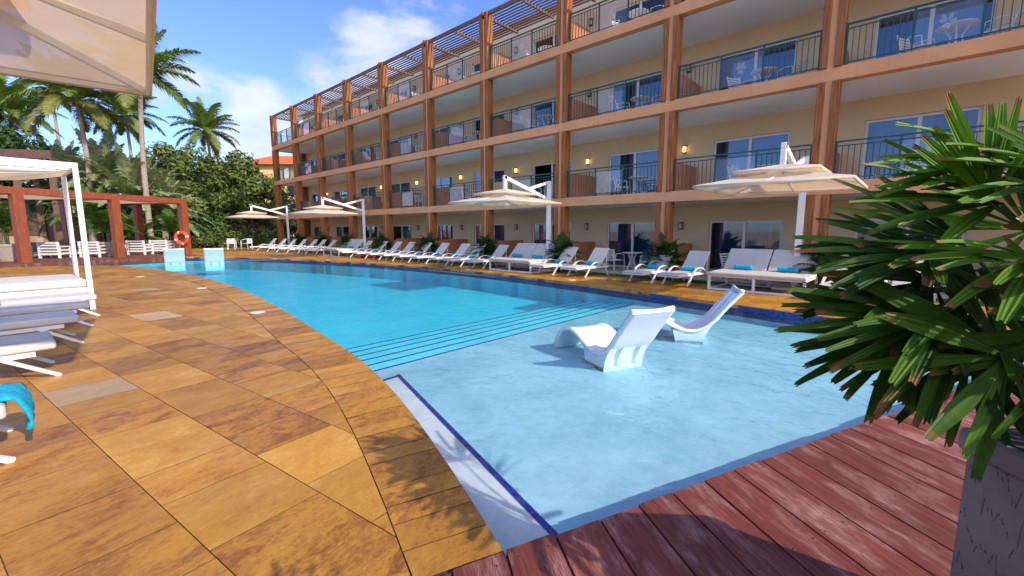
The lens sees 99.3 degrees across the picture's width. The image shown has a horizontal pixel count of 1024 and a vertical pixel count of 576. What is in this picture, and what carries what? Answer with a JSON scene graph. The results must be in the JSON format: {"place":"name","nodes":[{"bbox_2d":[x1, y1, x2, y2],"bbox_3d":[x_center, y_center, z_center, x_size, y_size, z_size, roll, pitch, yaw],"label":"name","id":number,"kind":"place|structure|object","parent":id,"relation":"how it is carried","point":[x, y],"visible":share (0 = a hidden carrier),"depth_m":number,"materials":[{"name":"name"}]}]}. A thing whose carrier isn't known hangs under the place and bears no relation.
{"place":"outdoors","nodes":[
{"label":"outdoors","id":0,"kind":"place"},
{"bbox_2d":[0,254,199,267],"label":"pergola deck","id":1,"kind":"structure","parent":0,"point":[130,259],"depth_m":22.98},
{"bbox_2d":[0,201,44,261],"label":"potted palm","id":2,"kind":"object","parent":1,"relation":"on","point":[7,251],"visible":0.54,"depth_m":21.49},
{"bbox_2d":[36,242,70,257],"bbox_3d":[-25.442,-2.126,24.218,1.050,0.900,0.845,-1,8,-8],"label":"outdoor armchair","id":3,"kind":"object","parent":1,"relation":"on","point":[51,249],"visible":0.98,"depth_m":23.87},
{"bbox_2d":[77,241,109,256],"bbox_3d":[-24.182,-2.257,25.209,1.050,0.900,0.845,-1,8,-8],"label":"outdoor armchair","id":4,"kind":"object","parent":1,"relation":"on","point":[93,247],"visible":0.77,"depth_m":24.87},
{"bbox_2d":[0,186,191,262],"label":"pergola","id":5,"kind":"object","parent":1,"relation":"on","point":[16,196],"visible":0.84,"depth_m":24.02,"materials":[{"name":"brown wood"}]},
{"bbox_2d":[174,231,188,245],"bbox_3d":[-20.877,-3.146,27.495,0.930,0.930,0.200,0,8,0],"label":"lifebuoy","id":6,"kind":"object","parent":5,"relation":"hanging from","point":[177,234],"visible":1,"depth_m":27.42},
{"bbox_2d":[65,205,143,255],"bbox_3d":[-23.963,-3.364,25.543,3.049,3.007,3.128,2,8,12],"label":"potted palm","id":7,"kind":"object","parent":1,"relation":"on","point":[100,222],"visible":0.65,"depth_m":25.27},
{"bbox_2d":[125,240,153,254],"bbox_3d":[-23.669,-2.585,27.688,1.050,0.900,0.845,-1,8,-8],"label":"outdoor armchair","id":8,"kind":"object","parent":1,"relation":"on","point":[136,247],"visible":0.96,"depth_m":27.33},
{"bbox_2d":[1,0,556,279],"label":"sky","id":9,"kind":"structure","parent":0,"point":[259,59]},
{"bbox_2d":[33,243,712,270],"bbox_3d":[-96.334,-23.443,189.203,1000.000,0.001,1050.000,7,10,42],"label":"ground","id":10,"kind":"structure","parent":0,"point":[218,247],"depth_m":31.48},
{"bbox_2d":[0,107,51,209],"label":"broadleaf tree","id":11,"kind":"object","parent":10,"relation":"on","point":[8,138],"visible":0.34,"depth_m":37.25,"materials":[{"name":"green plant"}]},
{"bbox_2d":[0,75,68,212],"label":"coconut palm","id":12,"kind":"object","parent":10,"relation":"on","point":[12,106],"visible":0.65,"depth_m":39.69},
{"bbox_2d":[8,79,83,212],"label":"coconut palm","id":13,"kind":"object","parent":10,"relation":"on","point":[27,83],"visible":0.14,"depth_m":49.28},
{"bbox_2d":[12,139,85,212],"bbox_3d":[-39.826,-8.449,39.015,7.793,9.613,8.208,-3,8,-23],"label":"date palm","id":14,"kind":"object","parent":10,"relation":"on","point":[57,148],"visible":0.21,"depth_m":37.81,"materials":[{"name":"green plant"}]},
{"bbox_2d":[0,149,101,247],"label":"pool bar hut","id":15,"kind":"object","parent":10,"relation":"on","point":[48,233],"visible":0.15,"depth_m":33.22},
{"bbox_2d":[0,77,137,188],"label":"coconut palm","id":16,"kind":"object","parent":10,"relation":"on","point":[96,112],"visible":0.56,"depth_m":33.31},
{"bbox_2d":[40,178,129,241],"bbox_3d":[-31.313,-5.515,32.437,5.316,5.523,5.516,7,10,42],"label":"date palm","id":17,"kind":"object","parent":10,"relation":"on","point":[94,237],"visible":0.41,"depth_m":32.04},
{"bbox_2d":[37,125,158,241],"bbox_3d":[-33.418,-8.236,36.122,8.520,9.951,8.327,-1,8,-7],"label":"date palm","id":18,"kind":"object","parent":10,"relation":"on","point":[102,153],"visible":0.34,"depth_m":34.82,"materials":[{"name":"green plant"}]},
{"bbox_2d":[3,185,228,232],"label":"woodland","id":19,"kind":"object","parent":10,"relation":"on","point":[125,209],"visible":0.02,"depth_m":59.15,"materials":[{"name":"green plant"}]},
{"bbox_2d":[90,90,168,157],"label":"coconut palm","id":20,"kind":"object","parent":10,"relation":"on","point":[131,112],"visible":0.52,"depth_m":48.07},
{"bbox_2d":[93,211,167,245],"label":"date palm","id":21,"kind":"object","parent":10,"relation":"on","point":[129,234],"visible":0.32,"depth_m":32.75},
{"bbox_2d":[72,141,199,215],"bbox_3d":[-30.556,-7.360,35.287,8.534,8.432,7.500,1,8,10],"label":"date palm","id":22,"kind":"object","parent":10,"relation":"on","point":[129,182],"visible":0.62,"depth_m":34.07,"materials":[{"name":"green plant"}]},
{"bbox_2d":[125,172,212,239],"bbox_3d":[-30.125,-6.673,37.355,7.743,6.529,7.067,7,10,42],"label":"date palm","id":23,"kind":"object","parent":10,"relation":"on","point":[159,208],"visible":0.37,"depth_m":36.86,"materials":[{"name":"green plant"}]},
{"bbox_2d":[133,141,216,183],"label":"broadleaf tree","id":24,"kind":"object","parent":10,"relation":"on","point":[159,151],"visible":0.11,"depth_m":46.77,"materials":[{"name":"green plant"}]},
{"bbox_2d":[156,230,220,247],"bbox_3d":[-29.194,-4.314,39.737,4.957,2.316,4.644,-3,8,-24],"label":"shrub","id":25,"kind":"object","parent":10,"relation":"on","point":[203,245],"visible":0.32,"depth_m":39.24,"materials":[{"name":"green plant"}]},
{"bbox_2d":[166,96,240,156],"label":"coconut palm","id":26,"kind":"object","parent":10,"relation":"on","point":[206,121],"visible":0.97,"depth_m":53.04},
{"bbox_2d":[160,193,256,242],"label":"broadleaf tree","id":27,"kind":"object","parent":10,"relation":"on","point":[216,222],"visible":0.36,"depth_m":41.77,"materials":[{"name":"green plant"}]},
{"bbox_2d":[158,142,272,225],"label":"broadleaf tree","id":28,"kind":"object","parent":10,"relation":"on","point":[207,164],"visible":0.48,"depth_m":43.93,"materials":[{"name":"green plant"}]},
{"bbox_2d":[191,230,253,247],"bbox_3d":[-26.808,-4.402,40.254,3.952,2.080,5.278,7,10,42],"label":"shrub","id":29,"kind":"object","parent":10,"relation":"on","point":[222,243],"visible":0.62,"depth_m":39.31,"materials":[{"name":"green plant"}]},
{"bbox_2d":[216,223,276,246],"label":"shrub","id":30,"kind":"object","parent":10,"relation":"on","point":[253,237],"visible":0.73,"depth_m":40.78,"materials":[{"name":"green plant"}]},
{"bbox_2d":[201,167,295,244],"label":"broadleaf tree","id":31,"kind":"object","parent":10,"relation":"on","point":[252,187],"visible":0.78,"depth_m":43.31,"materials":[{"name":"green plant"}]},
{"bbox_2d":[230,221,272,245],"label":"broadleaf tree","id":32,"kind":"object","parent":10,"relation":"on","point":[239,225],"visible":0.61,"depth_m":42.30,"materials":[{"name":"green plant"}]},
{"bbox_2d":[252,156,294,238],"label":"orange roof house","id":33,"kind":"structure","parent":10,"relation":"on","point":[265,165],"depth_m":56.59,"materials":[{"name":"tile"}]},
{"bbox_2d":[256,231,290,245],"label":"shrub","id":34,"kind":"object","parent":10,"relation":"on","point":[267,240],"visible":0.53,"depth_m":40.73,"materials":[{"name":"green plant"}]},
{"bbox_2d":[260,202,296,241],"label":"broadleaf tree","id":35,"kind":"object","parent":10,"relation":"on","point":[292,227],"visible":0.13,"depth_m":51.48,"materials":[{"name":"green plant"}]},
{"bbox_2d":[0,247,1010,575],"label":"pool deck","id":36,"kind":"structure","parent":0,"point":[318,535],"depth_m":3.12,"materials":[{"name":"stone"}]},
{"bbox_2d":[0,401,15,463],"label":"padded lounger","id":37,"kind":"object","parent":36,"relation":"on","point":[4,428],"visible":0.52,"depth_m":2.93,"materials":[{"name":"white fabric"}]},
{"bbox_2d":[0,382,34,429],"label":"draped towel","id":38,"kind":"object","parent":37,"relation":"on","point":[19,394],"visible":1,"depth_m":3.08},
{"bbox_2d":[0,331,61,375],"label":"padded lounger","id":39,"kind":"object","parent":36,"relation":"on","point":[19,346],"visible":0.99,"depth_m":4.57,"materials":[{"name":"white fabric"}]},
{"bbox_2d":[0,310,83,342],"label":"padded lounger","id":40,"kind":"object","parent":36,"relation":"on","point":[40,322],"visible":0.99,"depth_m":5.82,"materials":[{"name":"white fabric"}]},
{"bbox_2d":[0,299,92,325],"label":"padded lounger","id":41,"kind":"object","parent":36,"relation":"on","point":[73,305],"visible":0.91,"depth_m":6.79,"materials":[{"name":"white fabric"}]},
{"bbox_2d":[0,157,95,308],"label":"cabana bed","id":42,"kind":"object","parent":36,"relation":"on","point":[22,286],"visible":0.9,"depth_m":8.38,"materials":[{"name":"beige fabric"}]},
{"bbox_2d":[0,292,99,315],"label":"padded lounger","id":43,"kind":"object","parent":36,"relation":"on","point":[85,296],"visible":0.72,"depth_m":7.63,"materials":[{"name":"white fabric"}]},
{"bbox_2d":[0,0,156,96],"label":"cantilever umbrella","id":44,"kind":"object","parent":36,"relation":"on","point":[107,45],"visible":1,"depth_m":3.58,"materials":[{"name":"beige fabric"}]},
{"bbox_2d":[67,24,200,239],"bbox_3d":[-27.611,-11.361,32.549,7.677,17.091,7.678,7,10,42],"label":"coconut palm","id":45,"kind":"object","parent":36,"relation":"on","point":[140,101],"visible":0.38,"depth_m":32.89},
{"bbox_2d":[149,240,174,253],"bbox_3d":[-23.038,-2.716,28.679,1.050,0.900,0.845,-1,8,-8],"label":"outdoor armchair","id":46,"kind":"object","parent":36,"relation":"on","point":[158,245],"visible":0.84,"depth_m":28.29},
{"bbox_2d":[143,209,201,248],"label":"potted palm","id":47,"kind":"object","parent":36,"relation":"on","point":[172,222],"visible":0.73,"depth_m":29.16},
{"bbox_2d":[224,204,293,250],"bbox_3d":[-18.396,-4.433,32.276,2.772,3.420,4.286,7,10,42],"label":"cantilever umbrella","id":48,"kind":"object","parent":36,"relation":"on","point":[251,214],"visible":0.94,"depth_m":31.62,"materials":[{"name":"beige fabric"}]},
{"bbox_2d":[321,239,362,256],"bbox_3d":[-10.367,-2.496,26.742,2.240,1.032,1.811,7,10,44],"label":"double daybed","id":49,"kind":"object","parent":36,"relation":"on","point":[355,243],"visible":0.76,"depth_m":26.45,"materials":[{"name":"white fabric"}]},
{"bbox_2d":[365,241,401,259],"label":"sun lounger","id":50,"kind":"object","parent":36,"relation":"on","point":[397,244],"visible":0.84,"depth_m":23.60,"materials":[{"name":"plastic"}]},
{"bbox_2d":[378,242,415,260],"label":"sun lounger","id":51,"kind":"object","parent":36,"relation":"on","point":[408,247],"visible":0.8,"depth_m":22.80,"materials":[{"name":"plastic"}]},
{"bbox_2d":[393,242,431,262],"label":"sun lounger","id":52,"kind":"object","parent":36,"relation":"on","point":[426,247],"visible":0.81,"depth_m":21.70,"materials":[{"name":"plastic"}]},
{"bbox_2d":[410,243,449,263],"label":"sun lounger","id":53,"kind":"object","parent":36,"relation":"on","point":[442,248],"visible":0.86,"depth_m":20.91,"materials":[{"name":"plastic"}]},
{"bbox_2d":[429,243,470,265],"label":"sun lounger","id":54,"kind":"object","parent":36,"relation":"on","point":[463,248],"visible":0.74,"depth_m":19.98,"materials":[{"name":"plastic"}]},
{"bbox_2d":[443,244,485,266],"bbox_3d":[-2.063,-1.431,19.079,1.861,0.948,0.798,-6,10,-39],"label":"sun lounger","id":55,"kind":"object","parent":36,"relation":"on","point":[476,255],"visible":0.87,"depth_m":19.15,"materials":[{"name":"plastic"}]},
{"bbox_2d":[464,245,508,268],"bbox_3d":[-1.029,-1.306,18.136,1.861,0.948,0.798,-6,10,-39],"label":"sun lounger","id":56,"kind":"object","parent":36,"relation":"on","point":[500,250],"visible":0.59,"depth_m":18.32,"materials":[{"name":"plastic"}]},
{"bbox_2d":[0,247,1007,575],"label":"deck joints","id":57,"kind":"object","parent":36,"relation":"on","point":[266,451],"visible":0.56,"depth_m":3.06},
{"bbox_2d":[487,243,555,273],"bbox_3d":[0.443,-1.211,17.027,2.240,1.032,1.811,7,10,44],"label":"double daybed","id":58,"kind":"object","parent":36,"relation":"on","point":[527,251],"visible":0.89,"depth_m":17.04,"materials":[{"name":"white fabric"}]},
{"bbox_2d":[530,247,578,274],"bbox_3d":[1.562,-0.993,15.774,1.861,0.948,0.798,-7,10,-41],"label":"sun lounger","id":59,"kind":"object","parent":36,"relation":"on","point":[571,251],"visible":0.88,"depth_m":15.91,"materials":[{"name":"plastic"}]},
{"bbox_2d":[120,257,1023,555],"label":"pool","id":60,"kind":"structure","parent":36,"relation":"in","point":[532,431],"depth_m":5.36,"materials":[{"name":"liquid"}]},
{"bbox_2d":[554,305,674,371],"bbox_3d":[1.358,0.595,6.226,0.666,0.946,1.902,-3,8,-24],"label":"ledge lounger","id":61,"kind":"object","parent":60,"relation":"on","point":[607,347],"visible":1,"depth_m":5.85,"materials":[{"name":"white plastic"}]},
{"bbox_2d":[665,285,744,344],"bbox_3d":[2.889,0.417,7.567,1.902,0.946,0.666,2,8,15],"label":"ledge lounger","id":62,"kind":"object","parent":60,"relation":"on","point":[693,332],"visible":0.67,"depth_m":7.29,"materials":[{"name":"white plastic"}]},
{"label":"deck substructure","id":63,"kind":"structure","parent":60,"relation":"on","visible":0},
{"bbox_2d":[443,382,1019,575],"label":"timber deck","id":64,"kind":"structure","parent":63,"relation":"on","point":[881,495],"depth_m":2.30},
{"bbox_2d":[774,90,1023,575],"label":"fan palm","id":65,"kind":"object","parent":64,"relation":"on","point":[904,338],"visible":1,"depth_m":1.27,"materials":[{"name":"plant"}]},
{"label":"pool water","id":66,"kind":"structure","parent":60,"relation":"in","visible":0},
{"bbox_2d":[163,248,185,270],"bbox_3d":[-16.931,-1.456,21.844,0.813,1.155,2.320,-6,10,-37],"label":"pool fountain","id":67,"kind":"object","parent":66,"relation":"in","point":[174,259],"visible":0.98,"depth_m":21.25,"materials":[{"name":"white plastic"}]},
{"bbox_2d":[203,248,224,270],"bbox_3d":[-15.155,-1.498,22.157,0.813,1.155,2.320,-5,9,-34],"label":"pool fountain","id":68,"kind":"object","parent":66,"relation":"in","point":[214,259],"visible":1,"depth_m":21.53,"materials":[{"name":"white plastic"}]},
{"bbox_2d":[560,248,609,277],"bbox_3d":[2.528,-0.877,14.893,1.861,0.948,0.798,-7,10,-42],"label":"sun lounger","id":69,"kind":"object","parent":36,"relation":"on","point":[598,255],"visible":0.91,"depth_m":15.07,"materials":[{"name":"plastic"}]},
{"bbox_2d":[622,250,674,283],"bbox_3d":[4.210,-0.668,13.316,1.861,0.948,0.798,-7,10,-42],"label":"sun lounger","id":70,"kind":"object","parent":36,"relation":"on","point":[644,271],"visible":0.77,"depth_m":13.34,"materials":[{"name":"plastic"}]},
{"bbox_2d":[656,250,710,286],"bbox_3d":[4.990,-0.574,12.604,1.861,0.948,0.798,-7,10,-41],"label":"sun lounger","id":71,"kind":"object","parent":36,"relation":"on","point":[698,259],"visible":0.9,"depth_m":12.79,"materials":[{"name":"plastic"}]},
{"bbox_2d":[706,248,818,296],"bbox_3d":[6.556,-0.460,11.354,2.240,1.032,1.811,7,10,44],"label":"double daybed","id":72,"kind":"object","parent":36,"relation":"on","point":[758,260],"visible":0.88,"depth_m":11.48,"materials":[{"name":"white fabric"}]},
{"bbox_2d":[248,247,1019,308],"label":"grass","id":73,"kind":"structure","parent":0,"point":[981,303],"depth_m":15.24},
{"bbox_2d":[309,231,331,251],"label":"potted palm","id":74,"kind":"object","parent":73,"relation":"on","point":[320,237],"visible":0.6,"depth_m":30.64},
{"bbox_2d":[288,197,365,245],"bbox_3d":[-10.100,-3.485,25.108,2.772,3.420,4.286,7,10,42],"label":"cantilever umbrella","id":75,"kind":"object","parent":73,"relation":"on","point":[322,209],"visible":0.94,"depth_m":24.50,"materials":[{"name":"beige fabric"}]},
{"bbox_2d":[335,232,359,253],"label":"potted palm","id":76,"kind":"object","parent":73,"relation":"on","point":[344,239],"visible":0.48,"depth_m":27.72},
{"bbox_2d":[365,231,392,256],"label":"potted palm","id":77,"kind":"object","parent":73,"relation":"on","point":[381,238],"visible":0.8,"depth_m":25.01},
{"bbox_2d":[412,231,440,260],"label":"potted palm","id":78,"kind":"object","parent":73,"relation":"on","point":[426,240],"visible":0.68,"depth_m":22.31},
{"bbox_2d":[472,232,498,264],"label":"potted palm","id":79,"kind":"object","parent":73,"relation":"on","point":[489,247],"visible":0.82,"depth_m":19.42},
{"bbox_2d":[448,175,561,271],"bbox_3d":[0.273,-2.232,15.641,2.772,3.420,4.286,7,10,42],"label":"cantilever umbrella","id":80,"kind":"object","parent":73,"relation":"on","point":[504,197],"visible":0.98,"depth_m":15.37,"materials":[{"name":"beige fabric"}]},
{"bbox_2d":[544,231,586,270],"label":"potted palm","id":81,"kind":"object","parent":73,"relation":"on","point":[561,244],"visible":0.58,"depth_m":16.48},
{"bbox_2d":[640,232,688,278],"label":"potted palm","id":82,"kind":"object","parent":73,"relation":"on","point":[666,248],"visible":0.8,"depth_m":13.64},
{"bbox_2d":[692,142,867,290],"bbox_3d":[6.349,-1.497,10.094,2.772,3.420,4.286,7,10,42],"label":"cantilever umbrella","id":83,"kind":"object","parent":73,"relation":"on","point":[802,176],"visible":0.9,"depth_m":9.55,"materials":[{"name":"beige fabric"}]},
{"bbox_2d":[793,232,846,283],"bbox_3d":[7.961,-0.680,11.119,1.644,1.507,1.607,7,10,42],"label":"potted palm","id":84,"kind":"object","parent":73,"relation":"on","point":[818,256],"visible":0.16,"depth_m":10.95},
{"bbox_2d":[269,0,1023,286],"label":"hotel","id":85,"kind":"structure","parent":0,"point":[853,95],"depth_m":16.03,"materials":[{"name":"beige paint"}]},
{"bbox_2d":[336,226,348,236],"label":"sliding door","id":86,"kind":"structure","parent":85,"relation":"in","point":[341,229],"depth_m":35.04,"materials":[{"name":"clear glass"}]},
{"bbox_2d":[361,226,376,237],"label":"sliding door","id":87,"kind":"structure","parent":85,"relation":"in","point":[372,230],"depth_m":32.07,"materials":[{"name":"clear glass"}]},
{"bbox_2d":[392,181,409,192],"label":"sliding door","id":88,"kind":"structure","parent":85,"relation":"in","point":[402,185],"depth_m":28.88,"materials":[{"name":"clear glass"}]},
{"bbox_2d":[393,225,410,237],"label":"sliding door","id":89,"kind":"structure","parent":85,"relation":"in","point":[405,229],"depth_m":29.22,"materials":[{"name":"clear glass"}]},
{"bbox_2d":[436,176,451,187],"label":"sliding door","id":90,"kind":"structure","parent":85,"relation":"in","point":[446,180],"depth_m":26.01,"materials":[{"name":"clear glass"}]},
{"bbox_2d":[437,224,452,240],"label":"sliding door","id":91,"kind":"structure","parent":85,"relation":"in","point":[443,231],"depth_m":26.41,"materials":[{"name":"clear glass"}]},
{"bbox_2d":[474,169,503,196],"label":"sliding door","id":92,"kind":"structure","parent":85,"relation":"in","point":[498,174],"depth_m":23.20,"materials":[{"name":"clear glass"}]},
{"bbox_2d":[475,224,503,245],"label":"sliding door","id":93,"kind":"structure","parent":85,"relation":"in","point":[498,228],"depth_m":23.54,"materials":[{"name":"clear glass"}]},
{"bbox_2d":[533,223,570,262],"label":"sliding door","id":94,"kind":"structure","parent":85,"relation":"in","point":[540,227],"depth_m":21.39,"materials":[{"name":"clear glass"}]},
{"bbox_2d":[533,160,571,198],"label":"sliding door","id":95,"kind":"structure","parent":85,"relation":"in","point":[552,164],"depth_m":20.45,"materials":[{"name":"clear glass"}]},
{"bbox_2d":[533,95,572,126],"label":"sliding door","id":96,"kind":"structure","parent":85,"relation":"in","point":[552,104],"depth_m":20.33,"materials":[{"name":"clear glass"}]},
{"bbox_2d":[607,222,654,267],"bbox_3d":[5.059,-1.798,18.097,2.332,1.876,0.277,7,10,42],"label":"sliding door","id":97,"kind":"structure","parent":85,"relation":"in","point":[625,236],"depth_m":18.22,"materials":[{"name":"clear glass"}]},
{"bbox_2d":[609,149,657,194],"bbox_3d":[5.059,-4.574,17.730,2.332,1.876,0.277,7,10,42],"label":"sliding door","id":98,"kind":"structure","parent":85,"relation":"in","point":[651,155],"depth_m":17.70,"materials":[{"name":"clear glass"}]},
{"bbox_2d":[611,72,661,112],"bbox_3d":[5.059,-7.369,17.360,2.332,1.876,0.277,7,10,42],"label":"sliding door","id":99,"kind":"structure","parent":85,"relation":"in","point":[620,90],"depth_m":17.38,"materials":[{"name":"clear glass"}]},
{"bbox_2d":[614,0,664,25],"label":"sliding door","id":100,"kind":"structure","parent":85,"relation":"in","point":[622,15],"depth_m":17.09,"materials":[{"name":"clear glass"}]},
{"bbox_2d":[707,220,782,270],"bbox_3d":[8.149,-1.425,15.277,2.332,1.876,0.277,7,10,42],"label":"sliding door","id":101,"kind":"structure","parent":85,"relation":"in","point":[738,234],"depth_m":15.40,"materials":[{"name":"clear glass"}]},
{"bbox_2d":[712,131,790,181],"bbox_3d":[8.149,-4.201,14.909,2.332,1.876,0.277,7,10,42],"label":"sliding door","id":102,"kind":"structure","parent":85,"relation":"in","point":[767,141],"depth_m":15.01,"materials":[{"name":"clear glass"}]},
{"bbox_2d":[718,38,797,90],"bbox_3d":[8.149,-6.996,14.539,2.332,1.876,0.277,7,10,42],"label":"sliding door","id":103,"kind":"structure","parent":85,"relation":"in","point":[742,67],"depth_m":14.47,"materials":[{"name":"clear glass"}]},
{"bbox_2d":[751,67,777,81],"bbox_3d":[7.673,-6.226,13.265,0.750,0.737,0.750,7,10,41],"label":"round table","id":104,"kind":"object","parent":85,"relation":"on","point":[756,72],"visible":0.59,"depth_m":13.18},
{"bbox_2d":[777,58,808,78],"bbox_3d":[8.262,-6.218,12.826,0.585,0.824,0.616,-3,8,-22],"label":"slatted armchair","id":105,"kind":"object","parent":85,"relation":"on","point":[803,69],"visible":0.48,"depth_m":12.58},
{"bbox_2d":[854,218,965,286],"bbox_3d":[11.239,-1.052,12.457,2.332,1.876,0.277,7,10,42],"label":"sliding door","id":106,"kind":"structure","parent":85,"relation":"in","point":[866,237],"depth_m":12.68,"materials":[{"name":"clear glass"}]},
{"bbox_2d":[897,35,934,53],"bbox_3d":[10.081,-5.964,10.908,0.585,0.824,0.615,-3,8,-22],"label":"slatted armchair","id":107,"kind":"object","parent":85,"relation":"on","point":[901,45],"visible":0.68,"depth_m":10.93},
{"bbox_2d":[860,106,982,179],"bbox_3d":[11.239,-3.827,12.089,2.332,1.876,0.277,7,10,42],"label":"sliding door","id":108,"kind":"structure","parent":85,"relation":"in","point":[884,127],"depth_m":12.38,"materials":[{"name":"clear glass"}]},
{"bbox_2d":[872,0,997,58],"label":"sliding door","id":109,"kind":"structure","parent":85,"relation":"in","point":[927,21],"depth_m":11.68,"materials":[{"name":"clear glass"}]},
{"bbox_2d":[936,18,980,43],"bbox_3d":[10.534,-5.838,10.335,0.750,0.737,0.750,1,8,4],"label":"round table","id":110,"kind":"object","parent":85,"relation":"on","point":[956,27],"visible":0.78,"depth_m":10.24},
{"bbox_2d":[983,6,1023,36],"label":"slatted armchair","id":111,"kind":"object","parent":85,"relation":"on","point":[1013,22],"visible":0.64,"depth_m":9.76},
{"bbox_2d":[303,250,1003,300],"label":"terrace","id":112,"kind":"structure","parent":0,"point":[618,270],"depth_m":14.65,"materials":[{"name":"concrete"}]},
{"bbox_2d":[605,249,624,270],"bbox_3d":[3.908,-1.071,16.681,0.585,0.824,0.616,-4,9,-30],"label":"slatted armchair","id":113,"kind":"object","parent":112,"relation":"on","point":[611,253],"visible":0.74,"depth_m":16.81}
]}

